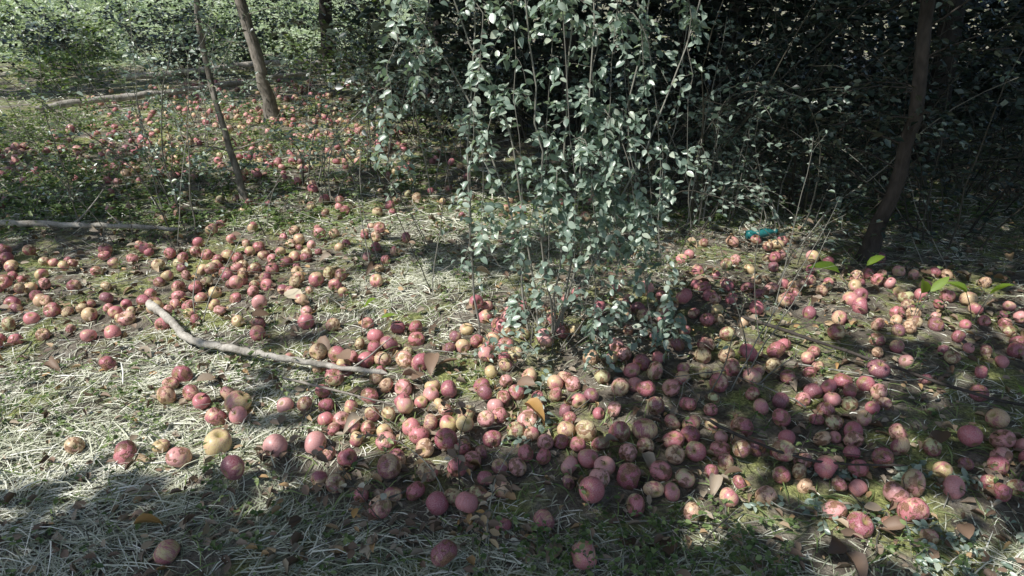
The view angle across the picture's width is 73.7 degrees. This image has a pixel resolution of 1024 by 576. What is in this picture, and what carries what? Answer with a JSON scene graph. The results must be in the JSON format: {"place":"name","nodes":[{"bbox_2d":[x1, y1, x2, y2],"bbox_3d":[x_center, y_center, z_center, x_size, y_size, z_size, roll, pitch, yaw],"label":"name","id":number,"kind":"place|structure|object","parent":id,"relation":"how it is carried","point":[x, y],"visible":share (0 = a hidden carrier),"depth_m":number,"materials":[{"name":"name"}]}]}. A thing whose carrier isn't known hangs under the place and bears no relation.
{"place":"outdoors","nodes":[
{"label":"outdoors","id":0,"kind":"place"},
{"bbox_2d":[0,0,441,64],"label":"meadow grass","id":1,"kind":"structure","parent":0,"point":[9,54],"depth_m":16.41,"materials":[{"name":"green plant"}]},
{"bbox_2d":[0,0,1023,575],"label":"ground","id":2,"kind":"structure","parent":0,"point":[856,336],"depth_m":2.75,"materials":[{"name":"soil"}]},
{"bbox_2d":[0,38,22,73],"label":"understorey bush","id":3,"kind":"object","parent":2,"relation":"on","point":[9,46],"visible":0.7,"depth_m":10.15,"materials":[{"name":"green plant"}]},
{"bbox_2d":[0,19,41,51],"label":"meadow bush","id":4,"kind":"object","parent":2,"relation":"on","point":[1,35],"visible":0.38,"depth_m":13.27,"materials":[{"name":"green plant"}]},
{"bbox_2d":[0,165,58,231],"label":"bramble","id":5,"kind":"object","parent":2,"relation":"on","point":[21,192],"visible":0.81,"depth_m":4.08,"materials":[{"name":"green plant"}]},
{"bbox_2d":[0,0,74,31],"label":"meadow bush","id":6,"kind":"object","parent":2,"relation":"on","point":[19,3],"visible":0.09,"depth_m":15.97,"materials":[{"name":"green plant"}]},
{"bbox_2d":[0,0,81,39],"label":"meadow bush","id":7,"kind":"object","parent":2,"relation":"on","point":[4,8],"visible":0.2,"depth_m":15.07,"materials":[{"name":"green plant"}]},
{"bbox_2d":[0,1,89,232],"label":"sapling","id":8,"kind":"object","parent":2,"relation":"on","point":[50,123],"visible":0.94,"depth_m":3.78,"materials":[{"name":"green plant"}]},
{"bbox_2d":[0,4,97,67],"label":"understorey bush","id":9,"kind":"object","parent":2,"relation":"on","point":[23,33],"visible":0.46,"depth_m":10.75,"materials":[{"name":"green plant"}]},
{"bbox_2d":[0,160,104,210],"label":"bramble","id":10,"kind":"object","parent":2,"relation":"on","point":[8,182],"visible":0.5,"depth_m":4.86,"materials":[{"name":"green plant"}]},
{"bbox_2d":[0,81,116,153],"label":"bramble","id":11,"kind":"object","parent":2,"relation":"on","point":[4,138],"visible":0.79,"depth_m":6.26,"materials":[{"name":"green plant"}]},
{"bbox_2d":[0,170,127,234],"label":"bramble","id":12,"kind":"object","parent":2,"relation":"on","point":[36,204],"visible":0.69,"depth_m":4.35,"materials":[{"name":"green plant"}]},
{"bbox_2d":[5,0,123,71],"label":"understorey bush","id":13,"kind":"object","parent":2,"relation":"on","point":[57,30],"visible":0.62,"depth_m":10.33,"materials":[{"name":"green plant"}]},
{"bbox_2d":[0,26,132,96],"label":"leafy bush","id":14,"kind":"object","parent":2,"relation":"on","point":[45,62],"visible":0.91,"depth_m":8.65,"materials":[{"name":"green plant"}]},
{"bbox_2d":[0,0,139,77],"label":"leafy bush","id":15,"kind":"object","parent":2,"relation":"on","point":[68,59],"visible":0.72,"depth_m":10.07,"materials":[{"name":"green plant"}]},
{"bbox_2d":[0,0,142,61],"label":"meadow bush","id":16,"kind":"object","parent":2,"relation":"on","point":[91,4],"visible":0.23,"depth_m":12.14,"materials":[{"name":"green plant"}]},
{"bbox_2d":[0,94,154,140],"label":"bramble","id":17,"kind":"object","parent":2,"relation":"on","point":[53,116],"visible":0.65,"depth_m":7.02,"materials":[{"name":"green plant"}]},
{"bbox_2d":[0,112,160,186],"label":"bramble","id":18,"kind":"object","parent":2,"relation":"on","point":[54,150],"visible":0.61,"depth_m":5.23,"materials":[{"name":"green plant"}]},
{"bbox_2d":[9,0,151,42],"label":"meadow bush","id":19,"kind":"object","parent":2,"relation":"on","point":[80,15],"visible":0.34,"depth_m":13.97,"materials":[{"name":"green plant"}]},
{"bbox_2d":[0,189,182,230],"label":"fallen branch","id":20,"kind":"object","parent":2,"relation":"on","point":[50,224],"visible":0.99,"depth_m":3.96,"materials":[{"name":"grey wood"}]},
{"bbox_2d":[14,0,206,214],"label":"sapling","id":21,"kind":"object","parent":2,"relation":"on","point":[146,66],"visible":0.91,"depth_m":4.13,"materials":[{"name":"green plant"}]},
{"bbox_2d":[17,104,207,189],"bbox_3d":[-3.008,-1.046,5.092,1.285,0.552,1.169,0,24,0],"label":"bramble","id":22,"kind":"object","parent":2,"relation":"on","point":[71,169],"visible":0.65,"depth_m":5.09,"materials":[{"name":"green plant"}]},
{"bbox_2d":[0,29,227,234],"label":"sapling","id":23,"kind":"object","parent":2,"relation":"on","point":[113,156],"visible":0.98,"depth_m":3.83,"materials":[{"name":"green plant"}]},
{"bbox_2d":[82,0,167,20],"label":"meadow bush","id":24,"kind":"object","parent":2,"relation":"on","point":[141,4],"visible":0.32,"depth_m":18.29,"materials":[{"name":"green plant"}]},
{"bbox_2d":[77,0,217,63],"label":"understorey bush","id":25,"kind":"object","parent":2,"relation":"on","point":[120,18],"visible":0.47,"depth_m":11.24,"materials":[{"name":"green plant"}]},
{"bbox_2d":[119,0,217,67],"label":"understorey bush","id":26,"kind":"object","parent":2,"relation":"on","point":[188,9],"visible":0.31,"depth_m":10.62,"materials":[{"name":"green plant"}]},
{"bbox_2d":[101,9,238,81],"bbox_3d":[-4.799,-3.447,9.715,1.692,0.937,1.119,14,27,28],"label":"understorey bush","id":27,"kind":"object","parent":2,"relation":"on","point":[180,51],"visible":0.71,"depth_m":9.68,"materials":[{"name":"green plant"}]},
{"bbox_2d":[116,13,232,149],"bbox_3d":[-2.891,-1.768,5.912,0.852,1.144,0.545,-7,25,-15],"label":"sapling","id":28,"kind":"object","parent":2,"relation":"on","point":[153,70],"visible":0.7,"depth_m":5.93,"materials":[{"name":"green plant"}]},
{"bbox_2d":[116,0,256,126],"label":"sapling","id":29,"kind":"object","parent":2,"relation":"on","point":[132,23],"visible":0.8,"depth_m":6.78,"materials":[{"name":"green plant"}]},
{"bbox_2d":[134,0,248,38],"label":"meadow bush","id":30,"kind":"object","parent":2,"relation":"on","point":[207,1],"visible":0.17,"depth_m":14.78,"materials":[{"name":"green plant"}]},
{"bbox_2d":[35,66,356,111],"bbox_3d":[-3.700,-2.596,8.690,4.096,0.237,0.196,-20,31,-38],"label":"fallen log","id":31,"kind":"object","parent":2,"relation":"on","point":[120,98],"visible":0.6,"depth_m":8.17,"materials":[{"name":"wood"}]},
{"bbox_2d":[148,0,253,53],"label":"meadow bush","id":32,"kind":"object","parent":2,"relation":"on","point":[217,12],"visible":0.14,"depth_m":12.88,"materials":[{"name":"green plant"}]},
{"bbox_2d":[122,151,297,205],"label":"bramble","id":33,"kind":"object","parent":2,"relation":"on","point":[214,181],"visible":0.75,"depth_m":5.03,"materials":[{"name":"green plant"}]},
{"bbox_2d":[122,0,305,205],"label":"apple tree","id":34,"kind":"object","parent":2,"relation":"on","point":[230,150],"visible":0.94,"depth_m":4.44,"materials":[{"name":"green plant"}]},
{"bbox_2d":[117,0,314,59],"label":"understorey bush","id":35,"kind":"object","parent":2,"relation":"on","point":[232,3],"visible":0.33,"depth_m":11.58,"materials":[{"name":"green plant"}]},
{"bbox_2d":[143,0,306,72],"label":"leafy bush","id":36,"kind":"object","parent":2,"relation":"on","point":[223,31],"visible":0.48,"depth_m":10.05,"materials":[{"name":"green plant"}]},
{"bbox_2d":[121,59,347,80],"bbox_3d":[-3.812,-3.109,9.682,3.231,0.266,0.347,-3,24,-6],"label":"fallen log","id":37,"kind":"object","parent":2,"relation":"on","point":[238,64],"visible":0.58,"depth_m":9.59,"materials":[{"name":"brown wood"}]},
{"bbox_2d":[181,0,318,69],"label":"understorey bush","id":38,"kind":"object","parent":2,"relation":"on","point":[264,19],"visible":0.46,"depth_m":10.47,"materials":[{"name":"green plant"}]},
{"bbox_2d":[207,0,312,118],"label":"apple tree","id":39,"kind":"object","parent":2,"relation":"on","point":[270,106],"visible":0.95,"depth_m":7.18,"materials":[{"name":"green plant"}]},
{"bbox_2d":[204,108,360,160],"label":"bramble","id":40,"kind":"object","parent":2,"relation":"on","point":[256,133],"visible":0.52,"depth_m":5.97,"materials":[{"name":"green plant"}]},
{"bbox_2d":[214,0,362,24],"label":"meadow bush","id":41,"kind":"object","parent":2,"relation":"on","point":[297,3],"visible":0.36,"depth_m":18.33,"materials":[{"name":"green plant"}]},
{"bbox_2d":[249,0,360,59],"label":"leafy bush","id":42,"kind":"object","parent":2,"relation":"on","point":[267,28],"visible":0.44,"depth_m":11.11,"materials":[{"name":"green plant"}]},
{"bbox_2d":[270,0,377,58],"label":"understorey bush","id":43,"kind":"object","parent":2,"relation":"on","point":[333,22],"visible":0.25,"depth_m":11.98,"materials":[{"name":"green plant"}]},
{"bbox_2d":[318,0,340,67],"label":"apple tree","id":44,"kind":"object","parent":2,"relation":"on","point":[327,17],"visible":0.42,"depth_m":10.71,"materials":[{"name":"brown plant"}]},
{"bbox_2d":[259,0,400,92],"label":"leafy bush","id":45,"kind":"object","parent":2,"relation":"on","point":[289,37],"visible":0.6,"depth_m":8.59,"materials":[{"name":"green plant"}]},
{"bbox_2d":[212,25,465,203],"bbox_3d":[-1.151,-1.194,4.673,1.547,1.145,0.813,-21,31,-38],"label":"sapling","id":46,"kind":"object","parent":2,"relation":"on","point":[326,128],"visible":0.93,"depth_m":4.56,"materials":[{"name":"green plant"}]},
{"bbox_2d":[237,22,448,183],"bbox_3d":[-1.249,-1.324,4.954,1.575,1.164,0.614,-16,28,-31],"label":"sapling","id":47,"kind":"object","parent":2,"relation":"on","point":[305,129],"visible":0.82,"depth_m":4.97,"materials":[{"name":"green plant"}]},
{"bbox_2d":[282,373,409,431],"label":"fallen branch","id":48,"kind":"object","parent":2,"relation":"on","point":[323,387],"visible":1,"depth_m":2.34,"materials":[{"name":"brown wood"}]},
{"bbox_2d":[283,0,442,100],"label":"leafy bush","id":49,"kind":"object","parent":2,"relation":"on","point":[335,51],"visible":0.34,"depth_m":8.22,"materials":[{"name":"green plant"}]},
{"bbox_2d":[302,10,427,179],"bbox_3d":[-1.058,-1.438,5.129,0.891,1.227,0.922,0,24,0],"label":"sapling","id":50,"kind":"object","parent":2,"relation":"on","point":[367,88],"visible":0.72,"depth_m":5.05,"materials":[{"name":"green plant"}]},
{"bbox_2d":[239,0,496,106],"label":"understorey bush","id":51,"kind":"object","parent":2,"relation":"on","point":[349,48],"visible":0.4,"depth_m":7.20,"materials":[{"name":"green plant"}]},
{"bbox_2d":[296,0,448,66],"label":"understorey bush","id":52,"kind":"object","parent":2,"relation":"on","point":[356,11],"visible":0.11,"depth_m":11.29,"materials":[{"name":"green plant"}]},
{"bbox_2d":[361,298,393,335],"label":"broadleaf weed","id":53,"kind":"object","parent":2,"relation":"on","point":[384,315],"visible":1,"depth_m":2.83,"materials":[{"name":"green plant"}]},
{"bbox_2d":[346,0,472,76],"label":"understorey bush","id":54,"kind":"object","parent":2,"relation":"on","point":[380,21],"visible":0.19,"depth_m":9.93,"materials":[{"name":"green plant"}]},
{"bbox_2d":[354,30,469,193],"bbox_3d":[-0.554,-1.163,4.580,0.868,1.143,0.803,-12,27,-25],"label":"sapling","id":55,"kind":"object","parent":2,"relation":"on","point":[423,105],"visible":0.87,"depth_m":4.63,"materials":[{"name":"green plant"}]},
{"bbox_2d":[270,0,562,140],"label":"understorey bush","id":56,"kind":"object","parent":2,"relation":"on","point":[329,32],"visible":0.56,"depth_m":6.28,"materials":[{"name":"green plant"}]},
{"bbox_2d":[306,400,556,565],"bbox_3d":[-0.185,0.488,1.830,0.612,0.364,0.487,0,24,0],"label":"leafy seedling","id":57,"kind":"object","parent":2,"relation":"on","point":[481,520],"visible":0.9,"depth_m":1.76,"materials":[{"name":"green plant"}]},
{"bbox_2d":[324,0,544,160],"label":"sapling","id":58,"kind":"object","parent":2,"relation":"on","point":[445,79],"visible":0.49,"depth_m":5.51,"materials":[{"name":"green plant"}]},
{"bbox_2d":[426,0,446,92],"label":"apple tree","id":59,"kind":"object","parent":2,"relation":"on","point":[433,47],"visible":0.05,"depth_m":9.05,"materials":[{"name":"brown plant"}]},
{"bbox_2d":[0,95,947,392],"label":"dead stems","id":60,"kind":"object","parent":2,"relation":"on","point":[794,251],"visible":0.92,"depth_m":3.07,"materials":[{"name":"brown plant"}]},
{"bbox_2d":[351,0,607,138],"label":"thicket shrub","id":61,"kind":"object","parent":2,"relation":"on","point":[487,118],"visible":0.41,"depth_m":6.17,"materials":[{"name":"green plant"}]},
{"bbox_2d":[340,0,623,120],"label":"thicket shrub","id":62,"kind":"object","parent":2,"relation":"on","point":[436,37],"visible":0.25,"depth_m":7.00,"materials":[{"name":"green plant"}]},
{"bbox_2d":[0,77,1023,571],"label":"fallen apples","id":63,"kind":"object","parent":2,"relation":"on","point":[438,503],"visible":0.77,"depth_m":2.44,"materials":[{"name":"red food"}]},
{"bbox_2d":[0,94,1023,575],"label":"ground herbs","id":64,"kind":"object","parent":2,"relation":"on","point":[584,536],"visible":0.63,"depth_m":2.51,"materials":[{"name":"green plant"}]},
{"bbox_2d":[0,94,1023,575],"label":"leaf litter","id":65,"kind":"object","parent":2,"relation":"on","point":[436,526],"visible":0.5,"depth_m":2.50,"materials":[{"name":"brown plant"}]},
{"bbox_2d":[0,119,1023,575],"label":"fallen branches","id":66,"kind":"object","parent":2,"relation":"on","point":[836,545],"depth_m":2.58,"materials":[{"name":"wood"}]},
{"bbox_2d":[349,0,701,176],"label":"thicket shrub","id":67,"kind":"object","parent":2,"relation":"on","point":[372,10],"visible":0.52,"depth_m":4.93,"materials":[{"name":"green plant"}]},
{"bbox_2d":[363,0,712,372],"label":"drooping shrub","id":68,"kind":"object","parent":2,"relation":"on","point":[631,211],"visible":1,"depth_m":2.40,"materials":[{"name":"green plant"}]},
{"bbox_2d":[472,283,634,444],"bbox_3d":[0.184,0.208,2.519,0.669,0.327,0.894,0,24,0],"label":"leafy seedling","id":69,"kind":"object","parent":2,"relation":"on","point":[540,427],"visible":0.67,"depth_m":2.63,"materials":[{"name":"green plant"}]},
{"bbox_2d":[556,5,580,146],"bbox_3d":[0.533,-3.787,5.263,3.742,5.441,4.006,-18,30,-34],"label":"apple tree","id":70,"kind":"object","parent":2,"relation":"on","point":[574,38],"visible":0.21,"depth_m":5.91,"materials":[{"name":"brown plant"}]},
{"bbox_2d":[502,0,728,147],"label":"thicket shrub","id":71,"kind":"object","parent":2,"relation":"on","point":[526,54],"visible":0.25,"depth_m":5.84,"materials":[{"name":"green plant"}]},
{"bbox_2d":[316,0,1023,149],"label":"woodland","id":72,"kind":"object","parent":2,"relation":"on","point":[723,16],"visible":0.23,"depth_m":7.21,"materials":[{"name":"green plant"}]},
{"bbox_2d":[571,0,806,205],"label":"thicket shrub","id":73,"kind":"object","parent":2,"relation":"on","point":[668,106],"visible":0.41,"depth_m":4.23,"materials":[{"name":"green plant"}]},
{"bbox_2d":[620,32,802,230],"bbox_3d":[1.210,-1.005,4.231,1.001,1.121,1.398,11,26,23],"label":"thicket shrub","id":74,"kind":"object","parent":2,"relation":"on","point":[748,126],"visible":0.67,"depth_m":4.08,"materials":[{"name":"green plant"}]},
{"bbox_2d":[708,0,744,102],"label":"apple tree","id":75,"kind":"object","parent":2,"relation":"on","point":[736,10],"visible":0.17,"depth_m":8.31,"materials":[{"name":"brown plant"}]},
{"bbox_2d":[441,0,1023,227],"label":"tangled stems","id":76,"kind":"object","parent":2,"relation":"on","point":[865,133],"visible":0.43,"depth_m":4.71,"materials":[{"name":"brown plant"}]},
{"bbox_2d":[513,0,955,215],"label":"thicket shrub","id":77,"kind":"object","parent":2,"relation":"on","point":[763,87],"visible":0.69,"depth_m":4.17,"materials":[{"name":"green plant"}]},
{"bbox_2d":[460,0,1009,23],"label":"distant trees","id":78,"kind":"object","parent":2,"relation":"on","point":[811,5],"visible":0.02,"depth_m":37.81,"materials":[{"name":"green plant"}]},
{"bbox_2d":[656,19,815,247],"bbox_3d":[1.191,-0.831,3.751,0.843,1.204,1.852,10,26,22],"label":"thicket shrub","id":79,"kind":"object","parent":2,"relation":"on","point":[692,150],"visible":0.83,"depth_m":4.01,"materials":[{"name":"green plant"}]},
{"bbox_2d":[745,228,777,239],"bbox_3d":[1.454,-0.317,3.974,0.194,0.059,0.057,-5,24,-11],"label":"plastic bottle","id":80,"kind":"object","parent":2,"relation":"on","point":[750,233],"visible":0.78,"depth_m":3.95,"materials":[{"name":"teal plastic"}]},
{"bbox_2d":[634,0,965,153],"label":"thicket shrub","id":81,"kind":"object","parent":2,"relation":"on","point":[790,6],"visible":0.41,"depth_m":5.68,"materials":[{"name":"green plant"}]},
{"bbox_2d":[702,402,907,466],"bbox_3d":[0.879,0.421,2.054,0.542,0.143,0.313,0,24,0],"label":"fallen branch","id":82,"kind":"object","parent":2,"relation":"on","point":[716,424],"visible":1,"depth_m":2.02,"materials":[{"name":"brown wood"}]},
{"bbox_2d":[629,0,986,190],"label":"thicket shrub","id":83,"kind":"object","parent":2,"relation":"on","point":[864,123],"visible":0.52,"depth_m":4.77,"materials":[{"name":"green plant"}]},
{"bbox_2d":[670,0,969,230],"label":"thicket shrub","id":84,"kind":"object","parent":2,"relation":"on","point":[800,124],"visible":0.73,"depth_m":4.08,"materials":[{"name":"green plant"}]},
{"bbox_2d":[638,71,1019,229],"bbox_3d":[1.649,-0.798,3.954,1.442,0.990,1.536,-6,25,-13],"label":"thicket shrub","id":85,"kind":"object","parent":2,"relation":"on","point":[839,99],"visible":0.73,"depth_m":3.95,"materials":[{"name":"green plant"}]},
{"bbox_2d":[669,0,1023,250],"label":"thicket shrub","id":86,"kind":"object","parent":2,"relation":"on","point":[919,170],"visible":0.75,"depth_m":3.79,"materials":[{"name":"green plant"}]},
{"bbox_2d":[808,255,884,290],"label":"broadleaf weed","id":87,"kind":"object","parent":2,"relation":"on","point":[870,261],"visible":0.84,"depth_m":3.17,"materials":[{"name":"green plant"}]},
{"bbox_2d":[736,314,1023,406],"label":"fallen branch","id":88,"kind":"object","parent":2,"relation":"on","point":[863,357],"visible":0.92,"depth_m":2.50,"materials":[{"name":"brown wood"}]},
{"bbox_2d":[741,0,1023,205],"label":"thicket shrub","id":89,"kind":"object","parent":2,"relation":"on","point":[965,69],"visible":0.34,"depth_m":4.42,"materials":[{"name":"green plant"}]},
{"bbox_2d":[744,467,1023,575],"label":"leafy seedling","id":90,"kind":"object","parent":2,"relation":"on","point":[856,507],"visible":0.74,"depth_m":1.85,"materials":[{"name":"green plant"}]},
{"bbox_2d":[777,0,1020,147],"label":"thicket shrub","id":91,"kind":"object","parent":2,"relation":"on","point":[944,12],"visible":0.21,"depth_m":6.09,"materials":[{"name":"green plant"}]},
{"bbox_2d":[788,0,1023,204],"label":"thicket shrub","id":92,"kind":"object","parent":2,"relation":"on","point":[999,151],"visible":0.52,"depth_m":4.69,"materials":[{"name":"green plant"}]},
{"bbox_2d":[791,0,1023,278],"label":"apple tree","id":93,"kind":"object","parent":2,"relation":"on","point":[874,236],"visible":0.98,"depth_m":3.31,"materials":[{"name":"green plant"}]},
{"bbox_2d":[914,277,948,314],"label":"broadleaf weed","id":94,"kind":"object","parent":2,"relation":"on","point":[936,285],"visible":0.91,"depth_m":2.88,"materials":[{"name":"green plant"}]},
{"bbox_2d":[911,0,965,164],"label":"apple tree","id":95,"kind":"object","parent":2,"relation":"on","point":[950,35],"visible":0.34,"depth_m":5.32,"materials":[{"name":"brown plant"}]},
{"bbox_2d":[871,459,1023,575],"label":"leafy seedling","id":96,"kind":"object","parent":2,"relation":"on","point":[899,475],"visible":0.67,"depth_m":1.81,"materials":[{"name":"green plant"}]},
{"bbox_2d":[928,0,1023,190],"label":"thicket shrub","id":97,"kind":"object","parent":2,"relation":"on","point":[1020,99],"visible":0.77,"depth_m":4.29,"materials":[{"name":"green plant"}]},
{"bbox_2d":[930,39,1023,132],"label":"thicket shrub","id":98,"kind":"object","parent":2,"relation":"on","point":[992,62],"visible":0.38,"depth_m":5.08,"materials":[{"name":"green plant"}]},
{"bbox_2d":[947,281,1013,320],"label":"broadleaf weed","id":99,"kind":"object","parent":2,"relation":"on","point":[961,286],"visible":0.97,"depth_m":2.89,"materials":[{"name":"green plant"}]},
{"bbox_2d":[952,12,1023,107],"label":"thicket shrub","id":100,"kind":"object","parent":2,"relation":"on","point":[1005,42],"visible":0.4,"depth_m":5.71,"materials":[{"name":"green plant"}]},
{"bbox_2d":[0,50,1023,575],"bbox_3d":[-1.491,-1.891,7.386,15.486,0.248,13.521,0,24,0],"label":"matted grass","id":101,"kind":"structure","parent":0,"point":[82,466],"depth_m":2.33,"materials":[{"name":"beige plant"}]}
]}

